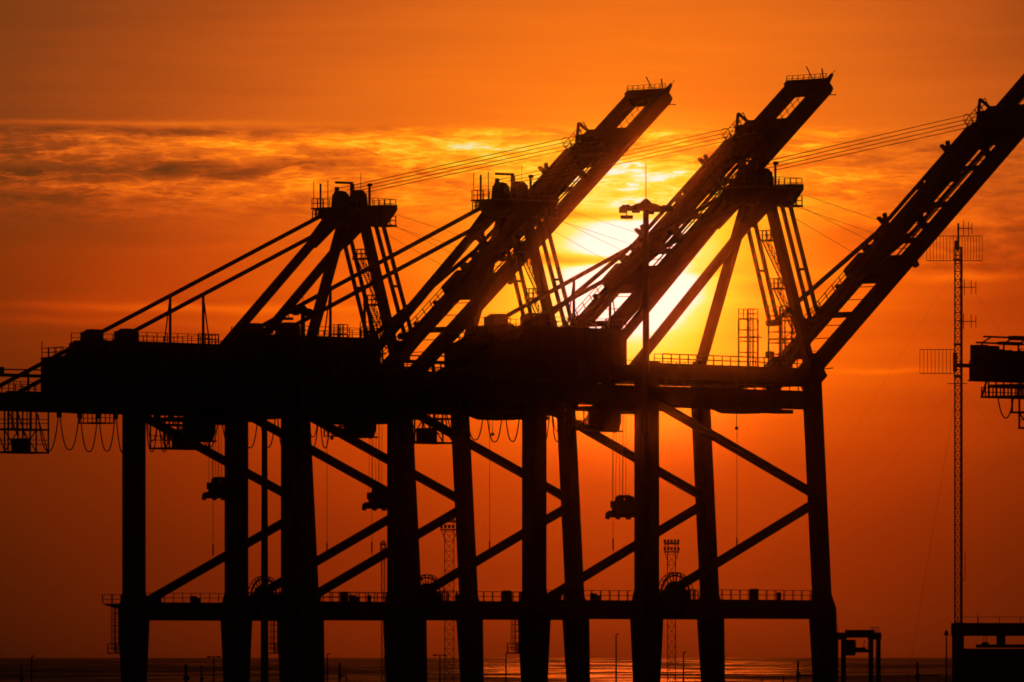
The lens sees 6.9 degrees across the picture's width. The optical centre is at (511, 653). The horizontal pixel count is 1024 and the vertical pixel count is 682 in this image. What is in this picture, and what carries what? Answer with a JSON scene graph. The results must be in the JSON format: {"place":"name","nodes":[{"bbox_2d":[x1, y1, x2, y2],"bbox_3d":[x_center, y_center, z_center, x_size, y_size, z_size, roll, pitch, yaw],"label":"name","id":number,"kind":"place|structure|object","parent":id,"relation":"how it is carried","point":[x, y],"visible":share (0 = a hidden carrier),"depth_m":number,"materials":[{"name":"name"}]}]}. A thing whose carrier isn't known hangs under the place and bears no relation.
{"place":"outdoors","nodes":[
{"label":"outdoors","id":0,"kind":"place"},
{"bbox_2d":[380,540,385,681],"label":"floodlight tower","id":1,"kind":"structure","parent":0,"point":[381,544],"depth_m":1999.52,"materials":[{"name":"black metal"}]},
{"bbox_2d":[440,518,455,681],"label":"floodlight tower","id":2,"kind":"structure","parent":0,"point":[445,570],"depth_m":1998.85,"materials":[{"name":"black metal"}]},
{"bbox_2d":[0,658,951,681],"bbox_3d":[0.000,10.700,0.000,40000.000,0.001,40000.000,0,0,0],"label":"sea water","id":3,"kind":"structure","parent":0,"point":[352,669],"depth_m":5587.05,"materials":[{"name":"orange liquid"}]},
{"bbox_2d":[0,0,1023,657],"label":"sky","id":4,"kind":"structure","parent":0,"point":[147,147],"materials":[{"name":"orange"}]},
{"bbox_2d":[664,539,679,681],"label":"floodlight tower","id":5,"kind":"structure","parent":0,"point":[672,551],"depth_m":1999.00,"materials":[{"name":"black metal"}]},
{"bbox_3d":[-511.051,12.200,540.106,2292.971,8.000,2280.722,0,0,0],"label":"quay ground","id":6,"kind":"structure","parent":0,"visible":0},
{"bbox_2d":[20,665,23,681],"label":"steel post","id":7,"kind":"object","parent":6,"relation":"on","point":[21,678],"visible":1,"depth_m":974.89,"materials":[{"name":"black metal"}]},
{"bbox_2d":[183,664,189,681],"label":"steel post","id":8,"kind":"object","parent":6,"relation":"on","point":[186,677],"visible":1,"depth_m":974.83,"materials":[{"name":"black metal"}]},
{"bbox_2d":[200,665,203,681],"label":"steel post","id":9,"kind":"object","parent":6,"relation":"on","point":[201,678],"visible":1,"depth_m":974.90,"materials":[{"name":"black metal"}]},
{"bbox_2d":[207,656,219,681],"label":"lamp post","id":10,"kind":"object","parent":6,"relation":"on","point":[213,665],"visible":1,"depth_m":984.93,"materials":[{"name":"black metal"}]},
{"bbox_2d":[240,386,288,681],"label":"light mast","id":11,"kind":"object","parent":6,"relation":"on","point":[265,393],"visible":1,"depth_m":699.76,"materials":[{"name":"black metal"}]},
{"bbox_2d":[282,305,323,681],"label":"light mast","id":12,"kind":"object","parent":6,"relation":"on","point":[304,311],"visible":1,"depth_m":839.76,"materials":[{"name":"black metal"}]},
{"bbox_2d":[326,653,329,681],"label":"lamp post","id":13,"kind":"object","parent":6,"relation":"on","point":[327,669],"visible":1,"depth_m":999.93,"materials":[{"name":"black metal"}]},
{"bbox_2d":[0,76,675,681],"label":"ship to shore crane","id":14,"kind":"object","parent":6,"relation":"on","point":[92,372],"visible":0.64,"depth_m":1040.04,"materials":[{"name":"paint"}]},
{"bbox_2d":[338,663,346,681],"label":"steel post","id":15,"kind":"object","parent":6,"relation":"on","point":[340,675],"visible":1,"depth_m":974.89,"materials":[{"name":"black metal"}]},
{"bbox_2d":[433,654,446,681],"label":"lamp post","id":16,"kind":"object","parent":6,"relation":"on","point":[439,666],"visible":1,"depth_m":984.94,"materials":[{"name":"black metal"}]},
{"bbox_2d":[132,66,835,681],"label":"ship to shore crane","id":17,"kind":"object","parent":6,"relation":"on","point":[340,374],"visible":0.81,"depth_m":1021.08,"materials":[{"name":"metal"}]},
{"bbox_2d":[505,653,506,681],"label":"lamp post","id":18,"kind":"object","parent":6,"relation":"on","point":[505,667],"visible":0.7,"depth_m":1004.94,"materials":[{"name":"black metal"}]},
{"bbox_2d":[615,633,618,681],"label":"lamp post","id":19,"kind":"object","parent":6,"relation":"on","point":[616,658],"visible":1,"depth_m":1019.94,"materials":[{"name":"black metal"}]},
{"bbox_2d":[619,184,672,681],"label":"light mast","id":20,"kind":"object","parent":6,"relation":"on","point":[647,207],"visible":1,"depth_m":639.76,"materials":[{"name":"black metal"}]},
{"bbox_2d":[683,651,686,681],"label":"lamp post","id":21,"kind":"object","parent":6,"relation":"on","point":[683,665],"visible":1,"depth_m":1004.92,"materials":[{"name":"black metal"}]},
{"bbox_2d":[376,74,1023,681],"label":"ship to shore crane","id":22,"kind":"object","parent":6,"relation":"on","point":[534,368],"visible":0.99,"depth_m":996.78,"materials":[{"name":"metal"}]},
{"bbox_2d":[796,661,812,681],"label":"steel post","id":23,"kind":"object","parent":6,"relation":"on","point":[798,675],"visible":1,"depth_m":974.88,"materials":[{"name":"black metal"}]},
{"bbox_2d":[833,624,880,681],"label":"straddle carrier","id":24,"kind":"object","parent":6,"relation":"on","point":[849,648],"visible":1,"depth_m":947.50,"materials":[{"name":"paint"}]},
{"bbox_2d":[915,662,938,681],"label":"steel post","id":25,"kind":"object","parent":6,"relation":"on","point":[917,675],"visible":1,"depth_m":974.88,"materials":[{"name":"black metal"}]},
{"bbox_2d":[944,630,948,681],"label":"lamp post","id":26,"kind":"object","parent":6,"relation":"on","point":[946,633],"visible":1,"depth_m":949.92,"materials":[{"name":"black metal"}]},
{"bbox_2d":[951,613,1023,681],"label":"straddle carrier","id":27,"kind":"object","parent":6,"relation":"on","point":[999,631],"visible":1,"depth_m":847.16,"materials":[{"name":"paint"}]},
{"bbox_2d":[956,336,1023,428],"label":"ship to shore crane","id":28,"kind":"object","parent":6,"relation":"on","point":[988,364],"visible":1,"depth_m":903.33,"materials":[{"name":"metal"}]}
]}

